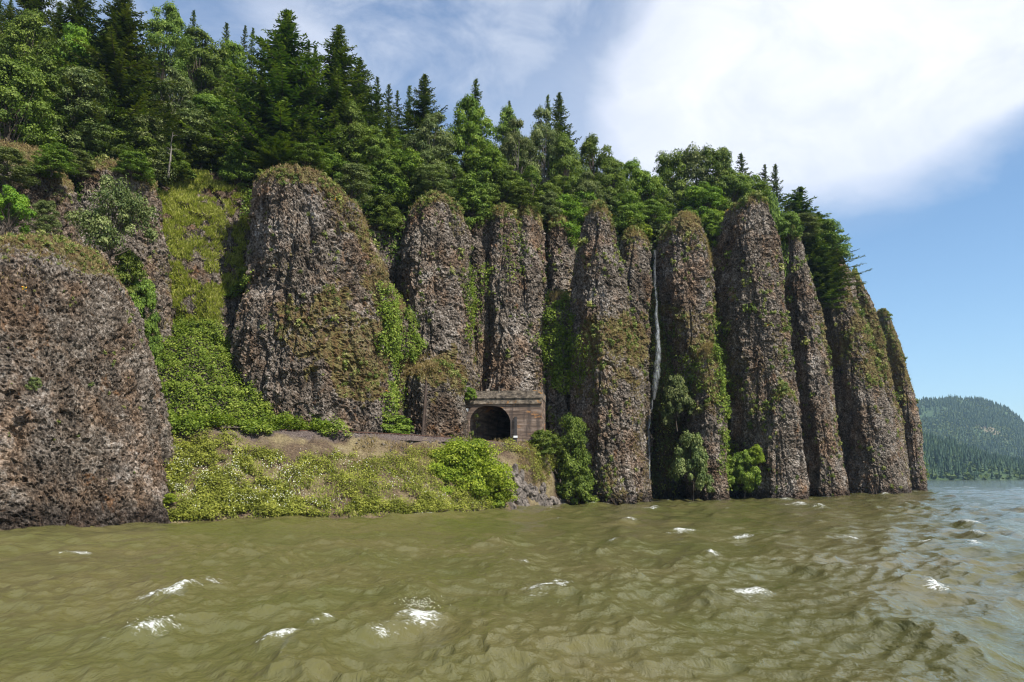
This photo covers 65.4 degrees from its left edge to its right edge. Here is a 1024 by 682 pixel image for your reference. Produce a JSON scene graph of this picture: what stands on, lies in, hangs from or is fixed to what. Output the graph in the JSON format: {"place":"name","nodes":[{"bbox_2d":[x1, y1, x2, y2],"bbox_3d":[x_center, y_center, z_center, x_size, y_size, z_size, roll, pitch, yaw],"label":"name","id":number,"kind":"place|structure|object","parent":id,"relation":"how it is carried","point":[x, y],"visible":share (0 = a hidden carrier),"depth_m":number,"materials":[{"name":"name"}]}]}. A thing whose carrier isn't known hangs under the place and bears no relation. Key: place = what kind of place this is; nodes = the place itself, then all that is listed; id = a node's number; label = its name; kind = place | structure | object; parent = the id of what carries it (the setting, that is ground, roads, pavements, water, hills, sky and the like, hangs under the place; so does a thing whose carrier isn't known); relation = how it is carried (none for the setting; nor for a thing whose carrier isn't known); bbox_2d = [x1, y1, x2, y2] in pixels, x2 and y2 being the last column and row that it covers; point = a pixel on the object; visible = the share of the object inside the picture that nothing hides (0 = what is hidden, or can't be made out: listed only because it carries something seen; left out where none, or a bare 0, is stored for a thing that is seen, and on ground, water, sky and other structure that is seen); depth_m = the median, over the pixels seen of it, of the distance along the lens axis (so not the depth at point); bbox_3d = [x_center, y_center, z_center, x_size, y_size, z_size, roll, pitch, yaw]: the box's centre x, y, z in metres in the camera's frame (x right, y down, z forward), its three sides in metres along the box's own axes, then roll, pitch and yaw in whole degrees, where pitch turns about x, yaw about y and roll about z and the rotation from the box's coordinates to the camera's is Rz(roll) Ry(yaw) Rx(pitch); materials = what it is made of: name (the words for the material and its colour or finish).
{"place":"outdoors","nodes":[
{"label":"outdoors","id":0,"kind":"place"},
{"bbox_2d":[0,335,569,529],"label":"riverbank","id":1,"kind":"structure","parent":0,"point":[292,445],"depth_m":103.06,"materials":[{"name":"soil"}]},
{"bbox_2d":[0,140,82,245],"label":"basalt pillar","id":2,"kind":"structure","parent":1,"relation":"on","point":[35,193],"depth_m":119.23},
{"bbox_2d":[0,146,40,188],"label":"broadleaf tree","id":3,"kind":"object","parent":2,"relation":"on","point":[19,174],"visible":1,"depth_m":112.96,"materials":[{"name":"green plant"}]},
{"bbox_2d":[27,142,79,177],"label":"broadleaf tree","id":4,"kind":"object","parent":2,"relation":"on","point":[54,158],"visible":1,"depth_m":117.86,"materials":[{"name":"green plant"}]},
{"bbox_2d":[0,234,175,529],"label":"basalt pillar","id":5,"kind":"structure","parent":1,"relation":"on","point":[53,341],"depth_m":80.33,"materials":[{"name":"stone"}]},
{"bbox_2d":[0,185,37,235],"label":"broadleaf tree","id":6,"kind":"object","parent":5,"relation":"on","point":[20,203],"visible":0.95,"depth_m":102.03,"materials":[{"name":"green plant"}]},
{"bbox_2d":[74,157,174,355],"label":"basalt pillar","id":7,"kind":"structure","parent":1,"relation":"on","point":[162,281],"depth_m":127.61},
{"bbox_2d":[108,149,155,182],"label":"broadleaf tree","id":8,"kind":"object","parent":7,"relation":"on","point":[138,161],"visible":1,"depth_m":129.83,"materials":[{"name":"green plant"}]},
{"bbox_2d":[156,313,354,439],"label":"brambles","id":9,"kind":"object","parent":1,"relation":"on","point":[196,420],"visible":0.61,"depth_m":113.98,"materials":[{"name":"green plant"}]},
{"bbox_2d":[229,164,396,432],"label":"basalt pillar","id":10,"kind":"structure","parent":1,"relation":"on","point":[290,367],"depth_m":122.17,"materials":[{"name":"stone"}]},
{"bbox_2d":[241,130,304,170],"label":"tree","id":11,"kind":"object","parent":10,"relation":"on","point":[279,150],"visible":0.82,"depth_m":136.54,"materials":[{"name":"green plant"}]},
{"bbox_2d":[281,142,331,173],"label":"broadleaf tree","id":12,"kind":"object","parent":10,"relation":"on","point":[312,152],"visible":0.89,"depth_m":135.83,"materials":[{"name":"green plant"}]},
{"bbox_2d":[333,162,374,208],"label":"broadleaf tree","id":13,"kind":"object","parent":10,"relation":"on","point":[359,171],"visible":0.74,"depth_m":142.22,"materials":[{"name":"green plant"}]},
{"bbox_2d":[167,431,507,521],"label":"bank grass","id":14,"kind":"structure","parent":1,"relation":"on","point":[293,494],"depth_m":97.56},
{"bbox_2d":[199,427,497,441],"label":"railway track","id":15,"kind":"structure","parent":1,"relation":"on","point":[406,437],"depth_m":112.51,"materials":[{"name":"stone"}]},
{"bbox_2d":[163,427,557,522],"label":"bank plants","id":16,"kind":"object","parent":1,"relation":"on","point":[261,502],"visible":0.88,"depth_m":94.40,"materials":[{"name":"plant"}]},
{"bbox_2d":[393,293,422,418],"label":"rock spur","id":17,"kind":"structure","parent":1,"relation":"on","point":[405,322],"depth_m":135.40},
{"bbox_2d":[404,361,468,437],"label":"rock ledge","id":18,"kind":"object","parent":1,"relation":"on","point":[446,415],"visible":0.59,"depth_m":133.62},
{"bbox_2d":[395,192,479,437],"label":"basalt pillar","id":19,"kind":"structure","parent":1,"relation":"on","point":[442,332],"depth_m":145.70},
{"bbox_2d":[427,435,517,507],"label":"shrub","id":20,"kind":"object","parent":1,"relation":"on","point":[470,456],"visible":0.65,"depth_m":112.96,"materials":[{"name":"green plant"}]},
{"bbox_2d":[465,386,549,447],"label":"tunnel portal","id":21,"kind":"object","parent":1,"relation":"on","point":[521,416],"visible":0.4,"depth_m":139.01,"materials":[{"name":"stone"}]},
{"bbox_2d":[542,293,571,472],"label":"rock spur","id":22,"kind":"structure","parent":1,"relation":"on","point":[559,402],"depth_m":153.84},
{"bbox_2d":[544,213,575,415],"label":"basalt pillar","id":23,"kind":"structure","parent":1,"relation":"on","point":[557,236],"depth_m":169.79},
{"bbox_2d":[551,413,594,503],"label":"broadleaf tree","id":24,"kind":"object","parent":1,"relation":"on","point":[572,425],"visible":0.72,"depth_m":138.52,"materials":[{"name":"green plant"}]},
{"bbox_2d":[555,459,599,504],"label":"shrub","id":25,"kind":"object","parent":1,"relation":"on","point":[582,489],"visible":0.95,"depth_m":135.74,"materials":[{"name":"green plant"}]},
{"bbox_2d":[569,205,652,504],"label":"basalt pillar","id":26,"kind":"structure","parent":1,"relation":"on","point":[611,291],"depth_m":147.47,"materials":[{"name":"stone"}]},
{"bbox_2d":[618,228,653,469],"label":"basalt pillar","id":27,"kind":"structure","parent":1,"relation":"on","point":[641,287],"depth_m":175.09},
{"bbox_2d":[651,212,716,495],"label":"basalt pillar","id":28,"kind":"structure","parent":1,"relation":"on","point":[689,297],"depth_m":177.00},
{"bbox_2d":[684,343,729,500],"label":"rock spur","id":29,"kind":"structure","parent":1,"relation":"on","point":[705,424],"depth_m":163.22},
{"bbox_2d":[661,373,694,431],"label":"shrub","id":30,"kind":"object","parent":29,"relation":"on","point":[676,405],"visible":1,"depth_m":165.01,"materials":[{"name":"green plant"}]},
{"bbox_2d":[727,449,761,497],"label":"shrub","id":31,"kind":"object","parent":1,"relation":"on","point":[747,475],"visible":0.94,"depth_m":169.69,"materials":[{"name":"green plant"}]},
{"bbox_2d":[712,195,804,498],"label":"basalt pillar","id":32,"kind":"structure","parent":1,"relation":"on","point":[754,239],"depth_m":181.77,"materials":[{"name":"stone"}]},
{"bbox_2d":[783,232,849,496],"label":"basalt pillar","id":33,"kind":"structure","parent":1,"relation":"on","point":[804,309],"depth_m":200.62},
{"bbox_2d":[821,259,910,493],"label":"basalt pillar","id":34,"kind":"structure","parent":1,"relation":"on","point":[861,419],"depth_m":229.70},
{"bbox_2d":[853,273,911,492],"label":"basalt pillar","id":35,"kind":"structure","parent":1,"relation":"on","point":[868,305],"depth_m":252.37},
{"bbox_2d":[877,310,927,490],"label":"basalt pillar","id":36,"kind":"structure","parent":1,"relation":"on","point":[913,438],"depth_m":281.89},
{"bbox_2d":[14,105,652,242],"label":"hillside","id":37,"kind":"structure","parent":0,"point":[405,214],"depth_m":150.12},
{"bbox_2d":[0,54,62,147],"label":"broadleaf tree","id":38,"kind":"object","parent":37,"relation":"on","point":[7,97],"visible":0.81,"depth_m":125.66,"materials":[{"name":"green plant"}]},
{"bbox_2d":[0,53,65,134],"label":"broadleaf tree","id":39,"kind":"object","parent":37,"relation":"on","point":[49,77],"visible":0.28,"depth_m":132.29,"materials":[{"name":"green plant"}]},
{"bbox_2d":[0,0,67,58],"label":"fir tree","id":40,"kind":"object","parent":37,"relation":"on","point":[40,5],"visible":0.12,"depth_m":150.88,"materials":[{"name":"green plant"}]},
{"bbox_2d":[0,8,71,91],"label":"broadleaf tree","id":41,"kind":"object","parent":37,"relation":"on","point":[23,29],"visible":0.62,"depth_m":135.24,"materials":[{"name":"green plant"}]},
{"bbox_2d":[38,0,103,69],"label":"fir tree","id":42,"kind":"object","parent":37,"relation":"on","point":[81,7],"visible":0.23,"depth_m":148.74,"materials":[{"name":"green plant"}]},
{"bbox_2d":[50,22,97,85],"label":"broadleaf tree","id":43,"kind":"object","parent":37,"relation":"on","point":[73,32],"visible":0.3,"depth_m":142.96,"materials":[{"name":"green plant"}]},
{"bbox_2d":[41,65,111,150],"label":"broadleaf tree","id":44,"kind":"object","parent":37,"relation":"on","point":[78,77],"visible":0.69,"depth_m":133.46,"materials":[{"name":"green plant"}]},
{"bbox_2d":[64,119,127,159],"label":"broadleaf tree","id":45,"kind":"object","parent":37,"relation":"on","point":[96,129],"visible":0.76,"depth_m":132.95,"materials":[{"name":"green plant"}]},
{"bbox_2d":[51,0,187,136],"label":"fir tree","id":46,"kind":"object","parent":37,"relation":"on","point":[115,57],"visible":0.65,"depth_m":141.60,"materials":[{"name":"green plant"}]},
{"bbox_2d":[91,114,163,166],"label":"broadleaf tree","id":47,"kind":"object","parent":37,"relation":"on","point":[126,123],"visible":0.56,"depth_m":136.12,"materials":[{"name":"green plant"}]},
{"bbox_2d":[110,112,181,185],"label":"broadleaf tree","id":48,"kind":"object","parent":37,"relation":"on","point":[157,138],"visible":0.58,"depth_m":138.56,"materials":[{"name":"green plant"}]},
{"bbox_2d":[132,1,196,82],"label":"broadleaf tree","id":49,"kind":"object","parent":37,"relation":"on","point":[172,23],"visible":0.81,"depth_m":168.82,"materials":[{"name":"green plant"}]},
{"bbox_2d":[148,66,197,133],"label":"broadleaf tree","id":50,"kind":"object","parent":37,"relation":"on","point":[183,99],"visible":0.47,"depth_m":151.25,"materials":[{"name":"green plant"}]},
{"bbox_2d":[170,107,215,161],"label":"broadleaf tree","id":51,"kind":"object","parent":37,"relation":"on","point":[190,119],"visible":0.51,"depth_m":148.54,"materials":[{"name":"green plant"}]},
{"bbox_2d":[160,25,235,100],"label":"broadleaf tree","id":52,"kind":"object","parent":37,"relation":"on","point":[204,54],"visible":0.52,"depth_m":176.84,"materials":[{"name":"green plant"}]},
{"bbox_2d":[178,106,229,171],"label":"fir tree","id":53,"kind":"object","parent":37,"relation":"on","point":[204,161],"visible":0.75,"depth_m":148.99,"materials":[{"name":"green plant"}]},
{"bbox_2d":[203,38,259,111],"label":"broadleaf tree","id":54,"kind":"object","parent":37,"relation":"on","point":[238,60],"visible":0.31,"depth_m":183.91,"materials":[{"name":"green plant"}]},
{"bbox_2d":[217,145,257,186],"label":"broadleaf tree","id":55,"kind":"object","parent":37,"relation":"on","point":[236,163],"visible":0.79,"depth_m":147.69,"materials":[{"name":"green plant"}]},
{"bbox_2d":[179,8,361,171],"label":"fir tree","id":56,"kind":"object","parent":37,"relation":"on","point":[285,77],"visible":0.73,"depth_m":154.34,"materials":[{"name":"green plant"}]},
{"bbox_2d":[297,24,391,161],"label":"fir tree","id":57,"kind":"object","parent":37,"relation":"on","point":[339,61],"visible":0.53,"depth_m":163.57,"materials":[{"name":"green plant"}]},
{"bbox_2d":[327,99,375,178],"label":"broadleaf tree","id":58,"kind":"object","parent":37,"relation":"on","point":[352,114],"visible":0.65,"depth_m":157.43,"materials":[{"name":"green plant"}]},
{"bbox_2d":[316,58,402,164],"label":"fir tree","id":59,"kind":"object","parent":37,"relation":"on","point":[360,67],"visible":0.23,"depth_m":169.86,"materials":[{"name":"green plant"}]},
{"bbox_2d":[348,125,399,182],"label":"broadleaf tree","id":60,"kind":"object","parent":37,"relation":"on","point":[378,143],"visible":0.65,"depth_m":156.21,"materials":[{"name":"green plant"}]},
{"bbox_2d":[366,194,402,237],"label":"broadleaf tree","id":61,"kind":"object","parent":37,"relation":"on","point":[380,208],"visible":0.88,"depth_m":150.74,"materials":[{"name":"green plant"}]},
{"bbox_2d":[366,158,411,208],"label":"broadleaf tree","id":62,"kind":"object","parent":37,"relation":"on","point":[373,166],"visible":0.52,"depth_m":155.04,"materials":[{"name":"green plant"}]},
{"bbox_2d":[378,146,428,215],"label":"broadleaf tree","id":63,"kind":"object","parent":37,"relation":"on","point":[408,158],"visible":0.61,"depth_m":157.25,"materials":[{"name":"green plant"}]},
{"bbox_2d":[394,73,461,163],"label":"fir tree","id":64,"kind":"object","parent":37,"relation":"on","point":[422,105],"visible":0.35,"depth_m":177.78,"materials":[{"name":"green plant"}]},
{"bbox_2d":[401,111,458,179],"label":"broadleaf tree","id":65,"kind":"object","parent":37,"relation":"on","point":[441,138],"visible":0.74,"depth_m":165.72,"materials":[{"name":"green plant"}]},
{"bbox_2d":[410,163,457,196],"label":"broadleaf tree","id":66,"kind":"object","parent":37,"relation":"on","point":[443,182],"visible":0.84,"depth_m":155.65,"materials":[{"name":"green plant"}]},
{"bbox_2d":[0,113,929,479],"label":"undergrowth","id":67,"kind":"object","parent":37,"relation":"on","point":[246,211],"visible":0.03,"depth_m":150.39,"materials":[{"name":"green plant"}]},
{"bbox_2d":[447,93,497,189],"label":"broadleaf tree","id":68,"kind":"object","parent":37,"relation":"on","point":[468,133],"visible":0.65,"depth_m":175.05,"materials":[{"name":"green plant"}]},
{"bbox_2d":[453,169,494,230],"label":"broadleaf tree","id":69,"kind":"object","parent":37,"relation":"on","point":[473,194],"visible":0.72,"depth_m":164.34,"materials":[{"name":"green plant"}]},
{"bbox_2d":[460,140,509,209],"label":"broadleaf tree","id":70,"kind":"object","parent":37,"relation":"on","point":[486,151],"visible":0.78,"depth_m":168.37,"materials":[{"name":"green plant"}]},
{"bbox_2d":[497,116,540,183],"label":"broadleaf tree","id":71,"kind":"object","parent":37,"relation":"on","point":[515,138],"visible":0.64,"depth_m":176.42,"materials":[{"name":"green plant"}]},
{"bbox_2d":[520,105,562,190],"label":"broadleaf tree","id":72,"kind":"object","parent":37,"relation":"on","point":[539,132],"visible":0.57,"depth_m":187.04,"materials":[{"name":"green plant"}]},
{"bbox_2d":[543,193,583,250],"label":"broadleaf tree","id":73,"kind":"object","parent":37,"relation":"on","point":[568,206],"visible":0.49,"depth_m":174.32,"materials":[{"name":"green plant"}]},
{"bbox_2d":[545,132,590,196],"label":"broadleaf tree","id":74,"kind":"object","parent":37,"relation":"on","point":[567,163],"visible":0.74,"depth_m":183.88,"materials":[{"name":"green plant"}]},
{"bbox_2d":[576,132,622,203],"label":"broadleaf tree","id":75,"kind":"object","parent":37,"relation":"on","point":[590,149],"visible":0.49,"depth_m":193.96,"materials":[{"name":"green plant"}]},
{"bbox_2d":[599,157,636,204],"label":"broadleaf tree","id":76,"kind":"object","parent":37,"relation":"on","point":[615,170],"visible":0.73,"depth_m":189.29,"materials":[{"name":"green plant"}]},
{"bbox_2d":[608,191,647,233],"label":"broadleaf tree","id":77,"kind":"object","parent":37,"relation":"on","point":[623,202],"visible":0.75,"depth_m":183.45,"materials":[{"name":"green plant"}]},
{"bbox_2d":[644,148,690,212],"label":"broadleaf tree","id":78,"kind":"object","parent":37,"relation":"on","point":[667,169],"visible":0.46,"depth_m":215.32,"materials":[{"name":"green plant"}]},
{"bbox_2d":[674,141,719,211],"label":"broadleaf tree","id":79,"kind":"object","parent":37,"relation":"on","point":[694,159],"visible":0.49,"depth_m":214.84,"materials":[{"name":"green plant"}]},
{"bbox_2d":[678,181,728,216],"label":"broadleaf tree","id":80,"kind":"object","parent":37,"relation":"on","point":[696,195],"visible":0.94,"depth_m":206.92,"materials":[{"name":"green plant"}]},
{"bbox_2d":[694,143,737,215],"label":"broadleaf tree","id":81,"kind":"object","parent":37,"relation":"on","point":[721,164],"visible":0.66,"depth_m":213.38,"materials":[{"name":"green plant"}]},
{"bbox_2d":[780,186,837,260],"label":"fir tree","id":82,"kind":"object","parent":37,"relation":"on","point":[799,204],"visible":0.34,"depth_m":233.15,"materials":[{"name":"green plant"}]},
{"bbox_2d":[1,138,731,496],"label":"cliff","id":83,"kind":"structure","parent":0,"point":[197,264],"depth_m":138.71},
{"bbox_2d":[27,200,62,234],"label":"broadleaf tree","id":84,"kind":"object","parent":83,"relation":"on","point":[43,209],"visible":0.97,"depth_m":107.88,"materials":[{"name":"green plant"}]},
{"bbox_2d":[64,174,159,264],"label":"broadleaf tree","id":85,"kind":"object","parent":83,"relation":"on","point":[129,208],"visible":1,"depth_m":110.88,"materials":[{"name":"green plant"}]},
{"bbox_2d":[112,247,148,296],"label":"shrub","id":86,"kind":"object","parent":83,"relation":"on","point":[129,260],"visible":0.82,"depth_m":114.45,"materials":[{"name":"green plant"}]},
{"bbox_2d":[128,276,160,331],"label":"shrub","id":87,"kind":"object","parent":83,"relation":"on","point":[148,300],"visible":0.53,"depth_m":114.04,"materials":[{"name":"green plant"}]},
{"bbox_2d":[153,168,250,324],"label":"slope grass","id":88,"kind":"structure","parent":83,"relation":"on","point":[191,191],"depth_m":137.71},
{"bbox_2d":[0,137,912,496],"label":"dry grass","id":89,"kind":"structure","parent":83,"relation":"on","point":[524,453],"depth_m":135.04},
{"bbox_2d":[0,149,926,500],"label":"ferns","id":90,"kind":"object","parent":83,"relation":"on","point":[580,243],"visible":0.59,"depth_m":161.70,"materials":[{"name":"plant"}]},
{"bbox_2d":[469,217,490,390],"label":"basalt pillar","id":91,"kind":"structure","parent":83,"relation":"attached to","point":[478,254],"depth_m":157.91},
{"bbox_2d":[221,217,760,493],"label":"ivy","id":92,"kind":"object","parent":83,"relation":"attached to","point":[398,327],"visible":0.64,"depth_m":152.58,"materials":[{"name":"green plant"}]},
{"bbox_2d":[484,205,547,411],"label":"basalt pillar","id":93,"kind":"structure","parent":83,"relation":"attached to","point":[518,371],"depth_m":154.91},
{"bbox_2d":[519,207,547,410],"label":"basalt pillar","id":94,"kind":"structure","parent":83,"relation":"attached to","point":[533,290],"depth_m":160.28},
{"bbox_2d":[648,280,686,499],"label":"waterfall rock","id":95,"kind":"object","parent":83,"relation":"attached to","point":[670,437],"visible":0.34,"depth_m":173.90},
{"bbox_2d":[668,430,713,500],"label":"shrub","id":96,"kind":"object","parent":83,"relation":"on","point":[696,455],"visible":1,"depth_m":155.28,"materials":[{"name":"green plant"}]},
{"bbox_2d":[804,231,849,308],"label":"fir tree","id":97,"kind":"object","parent":83,"relation":"on","point":[823,296],"visible":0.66,"depth_m":226.90,"materials":[{"name":"green plant"}]},
{"bbox_2d":[809,218,854,261],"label":"broadleaf tree","id":98,"kind":"object","parent":83,"relation":"on","point":[829,226],"visible":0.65,"depth_m":231.38,"materials":[{"name":"green plant"}]},
{"bbox_2d":[804,240,865,296],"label":"fir tree","id":99,"kind":"object","parent":83,"relation":"on","point":[833,281],"visible":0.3,"depth_m":227.67,"materials":[{"name":"green plant"}]},
{"bbox_2d":[0,480,1023,681],"bbox_3d":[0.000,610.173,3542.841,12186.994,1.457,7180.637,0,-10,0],"label":"river","id":100,"kind":"structure","parent":0,"point":[920,586],"depth_m":30.96,"materials":[{"name":"liquid"}]},
{"bbox_2d":[749,390,809,498],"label":"rock spur","id":101,"kind":"structure","parent":100,"relation":"in","point":[786,458],"depth_m":170.33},
{"bbox_2d":[1,0,1023,421],"label":"sky","id":102,"kind":"structure","parent":0,"point":[903,120],"materials":[{"name":"blue"}]},
{"bbox_2d":[916,395,1023,458],"bbox_3d":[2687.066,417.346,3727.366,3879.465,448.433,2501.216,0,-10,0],"label":"mountain","id":103,"kind":"structure","parent":0,"point":[993,417],"depth_m":3114.75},
{"bbox_2d":[926,467,1023,479],"bbox_3d":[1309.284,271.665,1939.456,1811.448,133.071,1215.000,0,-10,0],"label":"shore","id":104,"kind":"structure","parent":0,"point":[989,478],"depth_m":1365.15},
{"bbox_2d":[923,431,1023,479],"bbox_3d":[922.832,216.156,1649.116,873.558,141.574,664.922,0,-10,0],"label":"shore wood","id":105,"kind":"object","parent":104,"relation":"on","point":[950,458],"visible":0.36,"depth_m":1469.95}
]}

